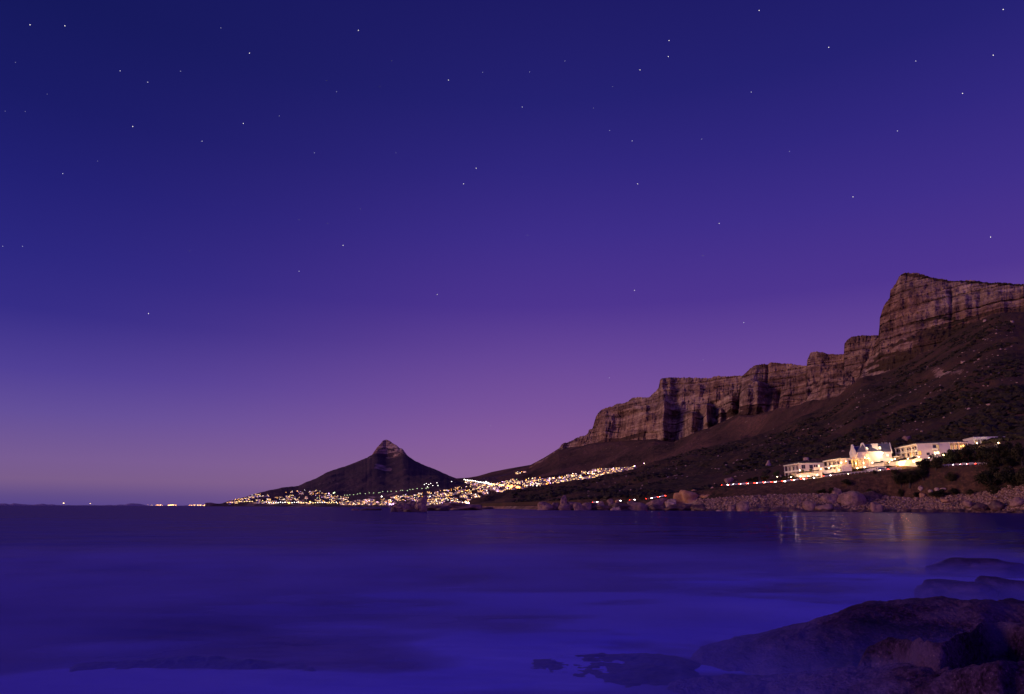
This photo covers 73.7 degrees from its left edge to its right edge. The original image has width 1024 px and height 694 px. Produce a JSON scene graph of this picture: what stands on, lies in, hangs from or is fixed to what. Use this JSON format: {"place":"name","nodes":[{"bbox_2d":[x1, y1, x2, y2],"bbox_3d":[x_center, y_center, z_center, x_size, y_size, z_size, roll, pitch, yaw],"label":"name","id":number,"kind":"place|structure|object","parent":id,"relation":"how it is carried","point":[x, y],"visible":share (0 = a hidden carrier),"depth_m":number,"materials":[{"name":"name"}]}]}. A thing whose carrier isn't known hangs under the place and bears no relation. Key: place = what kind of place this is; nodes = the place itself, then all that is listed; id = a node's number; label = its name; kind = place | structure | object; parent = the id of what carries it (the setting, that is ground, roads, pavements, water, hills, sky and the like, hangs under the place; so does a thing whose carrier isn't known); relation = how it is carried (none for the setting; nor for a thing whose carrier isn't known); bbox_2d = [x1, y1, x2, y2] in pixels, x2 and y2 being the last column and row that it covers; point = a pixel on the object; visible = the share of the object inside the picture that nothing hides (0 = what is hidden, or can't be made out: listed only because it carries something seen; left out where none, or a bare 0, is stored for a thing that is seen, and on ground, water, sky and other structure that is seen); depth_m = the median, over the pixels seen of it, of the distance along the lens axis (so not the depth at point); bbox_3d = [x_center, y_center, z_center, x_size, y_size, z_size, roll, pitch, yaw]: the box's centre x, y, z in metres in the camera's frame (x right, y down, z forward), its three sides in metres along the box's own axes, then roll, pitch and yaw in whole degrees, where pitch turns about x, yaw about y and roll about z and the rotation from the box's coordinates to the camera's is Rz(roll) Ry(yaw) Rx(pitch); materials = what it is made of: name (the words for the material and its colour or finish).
{"place":"outdoors","nodes":[
{"label":"outdoors","id":0,"kind":"place"},
{"bbox_2d":[0,503,147,505],"bbox_3d":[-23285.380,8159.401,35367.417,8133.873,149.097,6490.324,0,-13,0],"label":"hills","id":1,"kind":"structure","parent":0,"point":[131,504],"depth_m":34871.77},
{"bbox_2d":[155,505,203,505],"bbox_3d":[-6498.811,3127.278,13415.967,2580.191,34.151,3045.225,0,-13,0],"label":"hills","id":2,"kind":"structure","parent":0,"point":[184,505],"depth_m":12948.58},
{"bbox_2d":[205,440,514,506],"bbox_3d":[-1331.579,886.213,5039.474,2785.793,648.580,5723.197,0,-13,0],"label":"mountain","id":3,"kind":"structure","parent":0,"point":[391,468],"depth_m":4797.15,"materials":[{"name":"stone"}]},
{"bbox_2d":[226,470,525,505],"bbox_3d":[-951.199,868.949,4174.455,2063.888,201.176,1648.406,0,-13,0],"label":"town houses","id":4,"kind":"structure","parent":3,"relation":"on","point":[434,498],"depth_m":4143.33,"materials":[{"name":"white"}]},
{"bbox_2d":[231,469,611,504],"bbox_3d":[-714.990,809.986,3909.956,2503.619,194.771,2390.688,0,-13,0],"label":"town lamps","id":5,"kind":"object","parent":3,"relation":"on","point":[407,490],"visible":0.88,"depth_m":3936.62,"materials":[{"name":"gold metal"}]},
{"bbox_2d":[0,505,1023,693],"bbox_3d":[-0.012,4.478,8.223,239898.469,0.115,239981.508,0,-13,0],"label":"sea","id":6,"kind":"structure","parent":0,"point":[349,600],"depth_m":21.89,"materials":[{"name":"liquid"}]},
{"bbox_2d":[69,655,315,671],"bbox_3d":[-5.048,5.567,10.887,4.884,1.148,2.503,0,-13,0],"label":"rock","id":7,"kind":"object","parent":6,"relation":"in","point":[196,661],"visible":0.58,"depth_m":10.81,"materials":[{"name":"stone"}]},
{"bbox_2d":[360,508,381,509],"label":"reef","id":8,"kind":"object","parent":6,"relation":"in","point":[371,509],"visible":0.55,"depth_m":444.38,"materials":[{"name":"stone"}]},
{"bbox_2d":[393,502,411,511],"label":"boulder","id":9,"kind":"object","parent":6,"relation":"in","point":[400,507],"visible":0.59,"depth_m":330.38,"materials":[{"name":"stone"}]},
{"bbox_2d":[407,500,414,508],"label":"boulder","id":10,"kind":"object","parent":6,"relation":"on","point":[412,502],"visible":0.48,"depth_m":338.53,"materials":[{"name":"stone"}]},
{"bbox_2d":[403,509,420,511],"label":"boulder","id":11,"kind":"object","parent":6,"relation":"in","point":[411,510],"visible":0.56,"depth_m":324.14,"materials":[{"name":"stone"}]},
{"bbox_2d":[414,495,427,511],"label":"boulder","id":12,"kind":"object","parent":6,"relation":"in","point":[421,505],"visible":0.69,"depth_m":330.97,"materials":[{"name":"stone"}]},
{"bbox_2d":[427,506,450,510],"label":"reef","id":13,"kind":"object","parent":6,"relation":"in","point":[438,508],"visible":0.78,"depth_m":421.53,"materials":[{"name":"stone"}]},
{"bbox_2d":[435,502,484,509],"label":"reef","id":14,"kind":"object","parent":6,"relation":"in","point":[458,506],"visible":0.78,"depth_m":496.53,"materials":[{"name":"stone"}]},
{"bbox_2d":[538,502,553,509],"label":"boulder","id":15,"kind":"object","parent":6,"relation":"in","point":[544,506],"visible":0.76,"depth_m":531.77,"materials":[{"name":"stone"}]},
{"bbox_2d":[551,502,559,509],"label":"boulder","id":16,"kind":"object","parent":6,"relation":"in","point":[556,505],"visible":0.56,"depth_m":538.16,"materials":[{"name":"stone"}]},
{"bbox_2d":[558,503,570,509],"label":"boulder","id":17,"kind":"object","parent":6,"relation":"in","point":[564,506],"visible":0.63,"depth_m":525.92,"materials":[{"name":"stone"}]},
{"bbox_2d":[567,502,577,509],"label":"boulder","id":18,"kind":"object","parent":6,"relation":"in","point":[571,504],"visible":0.23,"depth_m":534.09,"materials":[{"name":"stone"}]},
{"bbox_2d":[560,495,567,503],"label":"boulder","id":19,"kind":"object","parent":18,"relation":"on","point":[563,499],"visible":0.6,"depth_m":535.33,"materials":[{"name":"stone"}]},
{"bbox_2d":[573,503,583,509],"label":"boulder","id":20,"kind":"object","parent":6,"relation":"in","point":[577,506],"visible":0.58,"depth_m":522.30,"materials":[{"name":"stone"}]},
{"bbox_2d":[582,502,591,509],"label":"boulder","id":21,"kind":"object","parent":6,"relation":"in","point":[586,505],"visible":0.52,"depth_m":527.33,"materials":[{"name":"stone"}]},
{"bbox_2d":[591,503,596,509],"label":"boulder","id":22,"kind":"object","parent":6,"relation":"in","point":[593,506],"visible":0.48,"depth_m":531.14,"materials":[{"name":"stone"}]},
{"bbox_2d":[596,505,611,509],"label":"boulder","id":23,"kind":"object","parent":6,"relation":"in","point":[601,507],"visible":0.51,"depth_m":520.98,"materials":[{"name":"stone"}]},
{"bbox_2d":[531,653,700,687],"bbox_3d":[1.172,5.513,10.582,4.360,1.094,3.820,0,-13,0],"label":"rock","id":24,"kind":"object","parent":6,"relation":"in","point":[636,669],"visible":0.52,"depth_m":10.64,"materials":[{"name":"stone"}]},
{"bbox_2d":[609,503,628,509],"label":"boulder","id":25,"kind":"object","parent":6,"relation":"in","point":[622,506],"visible":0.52,"depth_m":519.33,"materials":[{"name":"stone"}]},
{"bbox_2d":[666,662,952,693],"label":"rock","id":26,"kind":"object","parent":6,"relation":"in","point":[903,678],"visible":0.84,"depth_m":8.54,"materials":[{"name":"stone"}]},
{"bbox_2d":[690,596,1023,674],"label":"rock","id":27,"kind":"object","parent":6,"relation":"in","point":[847,637],"visible":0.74,"depth_m":10.97,"materials":[{"name":"stone"}]},
{"bbox_2d":[870,502,882,511],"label":"boulder","id":28,"kind":"object","parent":6,"relation":"in","point":[876,507],"visible":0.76,"depth_m":417.57,"materials":[{"name":"stone"}]},
{"bbox_2d":[857,622,1023,670],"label":"rock","id":29,"kind":"object","parent":6,"relation":"in","point":[982,643],"visible":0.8,"depth_m":8.28,"materials":[{"name":"stone"}]},
{"bbox_2d":[914,579,997,600],"bbox_3d":[12.144,6.808,18.691,1.980,0.823,1.751,-8,-15,31],"label":"rock","id":30,"kind":"object","parent":6,"relation":"in","point":[956,589],"visible":0.59,"depth_m":18.20,"materials":[{"name":"stone"}]},
{"bbox_2d":[915,660,1023,693],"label":"rock","id":31,"kind":"object","parent":6,"relation":"in","point":[1001,677],"visible":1,"depth_m":6.44,"materials":[{"name":"stone"}]},
{"bbox_2d":[925,557,1023,577],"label":"rock","id":32,"kind":"object","parent":6,"relation":"in","point":[963,567],"visible":0.79,"depth_m":25.11,"materials":[{"name":"stone"}]},
{"bbox_2d":[975,576,1023,600],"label":"rock","id":33,"kind":"object","parent":6,"relation":"in","point":[1006,588],"visible":0.45,"depth_m":18.47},
{"bbox_2d":[0,0,1023,505],"label":"sky","id":34,"kind":"structure","parent":0,"point":[278,345],"materials":[{"name":"purple"}]},
{"bbox_2d":[529,375,741,467],"bbox_3d":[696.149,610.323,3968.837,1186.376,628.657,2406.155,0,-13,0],"label":"cliff","id":35,"kind":"structure","parent":0,"point":[673,408],"depth_m":3239.93,"materials":[{"name":"stone"}]},
{"bbox_2d":[454,376,859,503],"bbox_3d":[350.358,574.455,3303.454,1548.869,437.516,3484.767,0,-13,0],"label":"hillside","id":36,"kind":"structure","parent":0,"point":[588,458],"depth_m":2958.97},
{"bbox_2d":[469,312,1023,509],"bbox_3d":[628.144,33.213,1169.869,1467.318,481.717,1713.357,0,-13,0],"label":"terrain","id":37,"kind":"structure","parent":0,"point":[881,482],"depth_m":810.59,"materials":[{"name":"plant"}]},
{"bbox_2d":[627,501,648,509],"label":"boulder","id":38,"kind":"object","parent":37,"relation":"on","point":[633,505],"visible":0.72,"depth_m":518.86,"materials":[{"name":"stone"}]},
{"bbox_2d":[646,498,666,505],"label":"boulder","id":39,"kind":"object","parent":37,"relation":"on","point":[660,501],"visible":0.57,"depth_m":535.12,"materials":[{"name":"stone"}]},
{"bbox_2d":[648,504,665,510],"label":"boulder","id":40,"kind":"object","parent":37,"relation":"on","point":[653,507],"visible":0.7,"depth_m":514.55,"materials":[{"name":"stone"}]},
{"bbox_2d":[664,499,675,506],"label":"boulder","id":41,"kind":"object","parent":37,"relation":"on","point":[668,502],"visible":0.57,"depth_m":529.86,"materials":[{"name":"stone"}]},
{"bbox_2d":[665,503,692,510],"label":"boulder","id":42,"kind":"object","parent":37,"relation":"on","point":[680,507],"visible":0.75,"depth_m":508.70,"materials":[{"name":"stone"}]},
{"bbox_2d":[673,490,698,503],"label":"boulder","id":43,"kind":"object","parent":37,"relation":"on","point":[682,496],"visible":0.46,"depth_m":529.19,"materials":[{"name":"stone"}]},
{"bbox_2d":[690,504,706,510],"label":"boulder","id":44,"kind":"object","parent":37,"relation":"on","point":[698,507],"visible":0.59,"depth_m":504.44,"materials":[{"name":"stone"}]},
{"bbox_2d":[724,477,733,482],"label":"boulder","id":45,"kind":"object","parent":37,"relation":"on","point":[728,480],"visible":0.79,"depth_m":597.95,"materials":[{"name":"stone"}]},
{"bbox_2d":[728,505,736,510],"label":"boulder","id":46,"kind":"object","parent":37,"relation":"on","point":[731,507],"visible":0.56,"depth_m":462.33,"materials":[{"name":"stone"}]},
{"bbox_2d":[736,501,750,510],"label":"boulder","id":47,"kind":"object","parent":37,"relation":"on","point":[743,506],"visible":0.62,"depth_m":457.32,"materials":[{"name":"stone"}]},
{"bbox_2d":[746,477,757,481],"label":"bush","id":48,"kind":"object","parent":37,"relation":"on","point":[754,479],"visible":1,"depth_m":525.92,"materials":[{"name":"green plant"}]},
{"bbox_2d":[760,475,768,480],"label":"bush","id":49,"kind":"object","parent":37,"relation":"on","point":[764,477],"visible":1,"depth_m":520.42,"materials":[{"name":"green plant"}]},
{"bbox_2d":[758,507,771,510],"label":"boulder","id":50,"kind":"object","parent":37,"relation":"on","point":[764,509],"visible":0.46,"depth_m":447.56,"materials":[{"name":"stone"}]},
{"bbox_2d":[769,506,789,510],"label":"boulder","id":51,"kind":"object","parent":37,"relation":"on","point":[782,508],"visible":0.46,"depth_m":440.33,"materials":[{"name":"stone"}]},
{"bbox_2d":[768,476,798,480],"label":"hedge","id":52,"kind":"object","parent":37,"relation":"on","point":[791,478],"visible":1,"depth_m":504.00,"materials":[{"name":"green plant"}]},
{"bbox_2d":[788,507,805,511],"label":"boulder","id":53,"kind":"object","parent":37,"relation":"on","point":[792,509],"visible":0.56,"depth_m":434.76,"materials":[{"name":"stone"}]},
{"bbox_2d":[587,328,1018,491],"bbox_3d":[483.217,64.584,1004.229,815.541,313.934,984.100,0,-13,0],"label":"scree","id":54,"kind":"structure","parent":37,"relation":"on","point":[867,426],"depth_m":782.65,"materials":[{"name":"stone"}]},
{"bbox_2d":[783,461,823,477],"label":"hotel wing","id":55,"kind":"structure","parent":37,"relation":"on","point":[794,468],"depth_m":510.41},
{"bbox_2d":[802,500,815,510],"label":"boulder","id":56,"kind":"object","parent":37,"relation":"on","point":[808,505],"visible":0.85,"depth_m":440.31,"materials":[{"name":"stone"}]},
{"bbox_2d":[798,475,820,478],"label":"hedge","id":57,"kind":"object","parent":37,"relation":"on","point":[809,477],"visible":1,"depth_m":488.70,"materials":[{"name":"green plant"}]},
{"bbox_2d":[797,472,822,478],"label":"garden wall","id":58,"kind":"structure","parent":37,"relation":"on","point":[810,474],"depth_m":493.78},
{"bbox_2d":[814,467,823,471],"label":"garden wall","id":59,"kind":"structure","parent":37,"relation":"on","point":[821,469],"depth_m":500.02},
{"bbox_2d":[815,504,832,511],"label":"boulder","id":60,"kind":"object","parent":37,"relation":"on","point":[826,507],"visible":0.94,"depth_m":433.30,"materials":[{"name":"stone"}]},
{"bbox_2d":[819,493,837,503],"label":"boulder","id":61,"kind":"object","parent":37,"relation":"on","point":[831,498],"visible":0.62,"depth_m":444.82,"materials":[{"name":"stone"}]},
{"bbox_2d":[823,469,835,473],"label":"garden wall","id":62,"kind":"structure","parent":37,"relation":"on","point":[829,471],"depth_m":490.42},
{"bbox_2d":[832,488,841,494],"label":"boulder","id":63,"kind":"object","parent":37,"relation":"on","point":[837,491],"visible":0.38,"depth_m":452.24,"materials":[{"name":"stone"}]},
{"bbox_2d":[823,457,851,472],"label":"hotel wing","id":64,"kind":"structure","parent":37,"relation":"on","point":[842,464],"depth_m":483.55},
{"bbox_2d":[841,479,852,485],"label":"bush","id":65,"kind":"object","parent":37,"relation":"on","point":[847,482],"visible":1,"depth_m":458.66,"materials":[{"name":"green plant"}]},
{"bbox_2d":[837,491,866,505],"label":"boulder","id":66,"kind":"object","parent":37,"relation":"on","point":[853,498],"visible":0.77,"depth_m":436.10,"materials":[{"name":"stone"}]},
{"bbox_2d":[696,484,1023,511],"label":"beach cobbles","id":67,"kind":"object","parent":37,"relation":"on","point":[899,505],"visible":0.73,"depth_m":427.94,"materials":[{"name":"stone"}]},
{"bbox_2d":[962,500,972,507],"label":"boulder","id":68,"kind":"object","parent":67,"relation":"on","point":[967,503],"visible":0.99,"depth_m":381.07,"materials":[{"name":"stone"}]},
{"bbox_2d":[826,468,897,476],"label":"road barrier","id":69,"kind":"object","parent":37,"relation":"on","point":[861,471],"visible":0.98,"depth_m":464.98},
{"bbox_2d":[701,508,1023,512],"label":"shore rocks","id":70,"kind":"object","parent":37,"relation":"on","point":[925,510],"visible":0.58,"depth_m":400.00,"materials":[{"name":"stone"}]},
{"bbox_2d":[849,442,892,467],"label":"gabled house","id":71,"kind":"structure","parent":37,"relation":"on","point":[862,455],"depth_m":478.30,"materials":[{"name":"paint"}]},
{"bbox_2d":[862,491,882,498],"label":"boulder","id":72,"kind":"object","parent":37,"relation":"on","point":[871,495],"visible":0.5,"depth_m":439.88,"materials":[{"name":"stone"}]},
{"bbox_2d":[892,456,903,460],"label":"pavilion","id":73,"kind":"structure","parent":37,"relation":"on","point":[896,458],"depth_m":475.01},
{"bbox_2d":[894,474,904,487],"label":"bush","id":74,"kind":"object","parent":37,"relation":"on","point":[898,481],"visible":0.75,"depth_m":437.73,"materials":[{"name":"green plant"}]},
{"bbox_2d":[891,469,918,487],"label":"bush","id":75,"kind":"object","parent":37,"relation":"on","point":[909,476],"visible":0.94,"depth_m":433.25,"materials":[{"name":"green plant"}]},
{"bbox_2d":[889,458,921,466],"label":"garden wall","id":76,"kind":"structure","parent":37,"relation":"on","point":[909,463],"depth_m":455.66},
{"bbox_2d":[914,467,926,480],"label":"bush","id":77,"kind":"object","parent":37,"relation":"on","point":[921,472],"visible":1,"depth_m":429.50,"materials":[{"name":"green plant"}]},
{"bbox_2d":[915,458,930,471],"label":"tree","id":78,"kind":"object","parent":37,"relation":"on","point":[923,463],"visible":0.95,"depth_m":431.85,"materials":[{"name":"green plant"}]},
{"bbox_2d":[894,440,967,460],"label":"hotel wing","id":79,"kind":"structure","parent":37,"relation":"on","point":[922,450],"depth_m":448.08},
{"bbox_2d":[926,453,943,470],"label":"tree","id":80,"kind":"object","parent":37,"relation":"on","point":[936,461],"visible":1,"depth_m":425.75,"materials":[{"name":"green plant"}]},
{"bbox_2d":[928,489,946,497],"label":"bush","id":81,"kind":"object","parent":37,"relation":"on","point":[940,492],"visible":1,"depth_m":411.11,"materials":[{"name":"green plant"}]},
{"bbox_2d":[939,449,953,465],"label":"bush","id":82,"kind":"object","parent":37,"relation":"on","point":[946,458],"visible":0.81,"depth_m":430.73,"materials":[{"name":"green plant"}]},
{"bbox_2d":[944,472,956,482],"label":"bush","id":83,"kind":"object","parent":37,"relation":"on","point":[952,478],"visible":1,"depth_m":414.18,"materials":[{"name":"green plant"}]},
{"bbox_2d":[948,488,958,494],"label":"bush","id":84,"kind":"object","parent":37,"relation":"on","point":[954,490],"visible":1,"depth_m":407.07,"materials":[{"name":"green plant"}]},
{"bbox_2d":[949,449,962,465],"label":"tree","id":85,"kind":"object","parent":37,"relation":"on","point":[955,455],"visible":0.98,"depth_m":426.84,"materials":[{"name":"green plant"}]},
{"bbox_2d":[957,445,973,462],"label":"tree","id":86,"kind":"object","parent":37,"relation":"on","point":[964,452],"visible":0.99,"depth_m":424.97,"materials":[{"name":"green plant"}]},
{"bbox_2d":[965,489,974,494],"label":"bush","id":87,"kind":"object","parent":37,"relation":"on","point":[969,492],"visible":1,"depth_m":393.69,"materials":[{"name":"green plant"}]},
{"bbox_2d":[969,443,986,458],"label":"tree","id":88,"kind":"object","parent":37,"relation":"on","point":[977,451],"visible":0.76,"depth_m":421.67,"materials":[{"name":"green plant"}]},
{"bbox_2d":[972,503,988,510],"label":"boulder","id":89,"kind":"object","parent":37,"relation":"on","point":[980,507],"visible":0.98,"depth_m":368.84,"materials":[{"name":"stone"}]},
{"bbox_2d":[963,436,1004,444],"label":"hotel wing","id":90,"kind":"structure","parent":37,"relation":"on","point":[975,440],"depth_m":464.61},
{"bbox_2d":[973,466,1001,488],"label":"tree","id":91,"kind":"object","parent":37,"relation":"on","point":[988,477],"visible":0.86,"depth_m":385.19,"materials":[{"name":"green plant"}]},
{"bbox_2d":[980,446,995,457],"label":"tree","id":92,"kind":"object","parent":37,"relation":"on","point":[989,449],"visible":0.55,"depth_m":415.06,"materials":[{"name":"green plant"}]},
{"bbox_2d":[978,451,1000,466],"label":"tree","id":93,"kind":"object","parent":37,"relation":"on","point":[993,460],"visible":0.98,"depth_m":400.20,"materials":[{"name":"green plant"}]},
{"bbox_2d":[985,485,1000,493],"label":"bush","id":94,"kind":"object","parent":37,"relation":"on","point":[994,490],"visible":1,"depth_m":378.36,"materials":[{"name":"green plant"}]},
{"bbox_2d":[988,500,1004,510],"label":"boulder","id":95,"kind":"object","parent":37,"relation":"on","point":[995,505],"visible":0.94,"depth_m":360.45,"materials":[{"name":"stone"}]},
{"bbox_2d":[991,444,1005,457],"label":"tree","id":96,"kind":"object","parent":37,"relation":"on","point":[998,449],"visible":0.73,"depth_m":410.39,"materials":[{"name":"green plant"}]},
{"bbox_2d":[1000,441,1012,456],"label":"tree","id":97,"kind":"object","parent":37,"relation":"on","point":[1007,445],"visible":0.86,"depth_m":408.16,"materials":[{"name":"green plant"}]},
{"bbox_2d":[994,466,1020,489],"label":"tree","id":98,"kind":"object","parent":37,"relation":"on","point":[1005,474],"visible":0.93,"depth_m":369.96,"materials":[{"name":"green plant"}]},
{"bbox_2d":[1010,497,1023,506],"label":"boulder","id":99,"kind":"object","parent":37,"relation":"on","point":[1016,501],"visible":0.92,"depth_m":352.76,"materials":[{"name":"stone"}]},
{"bbox_2d":[1013,467,1023,484],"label":"bush","id":100,"kind":"object","parent":37,"relation":"on","point":[1019,474],"visible":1,"depth_m":363.55,"materials":[{"name":"green plant"}]},
{"bbox_2d":[738,362,806,414],"bbox_3d":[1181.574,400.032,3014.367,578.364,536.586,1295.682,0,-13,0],"label":"cliff","id":101,"kind":"structure","parent":0,"point":[761,387],"depth_m":2652.02,"materials":[{"name":"stone"}]},
{"bbox_2d":[779,375,805,407],"bbox_3d":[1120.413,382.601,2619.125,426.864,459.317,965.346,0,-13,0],"label":"cliff","id":102,"kind":"structure","parent":0,"point":[793,392],"depth_m":2379.09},
{"bbox_2d":[603,464,981,502],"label":"road","id":103,"kind":"structure","parent":0,"point":[805,479],"depth_m":497.52,"materials":[{"name":"asphalt"}]},
{"bbox_2d":[805,351,843,400],"bbox_3d":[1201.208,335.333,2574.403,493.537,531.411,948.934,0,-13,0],"label":"cliff","id":104,"kind":"structure","parent":0,"point":[818,363],"depth_m":2319.41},
{"bbox_2d":[805,368,854,401],"bbox_3d":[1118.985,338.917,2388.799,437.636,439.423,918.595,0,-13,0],"label":"cliff","id":105,"kind":"structure","parent":0,"point":[832,382],"depth_m":2142.62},
{"bbox_2d":[844,335,877,380],"bbox_3d":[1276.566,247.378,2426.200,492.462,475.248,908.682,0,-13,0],"label":"cliff","id":106,"kind":"structure","parent":0,"point":[858,348],"depth_m":2208.94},
{"bbox_2d":[860,272,1023,377],"bbox_3d":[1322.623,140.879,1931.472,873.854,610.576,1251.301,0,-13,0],"label":"cliff","id":107,"kind":"structure","parent":0,"point":[921,313],"depth_m":1692.95,"materials":[{"name":"stone"}]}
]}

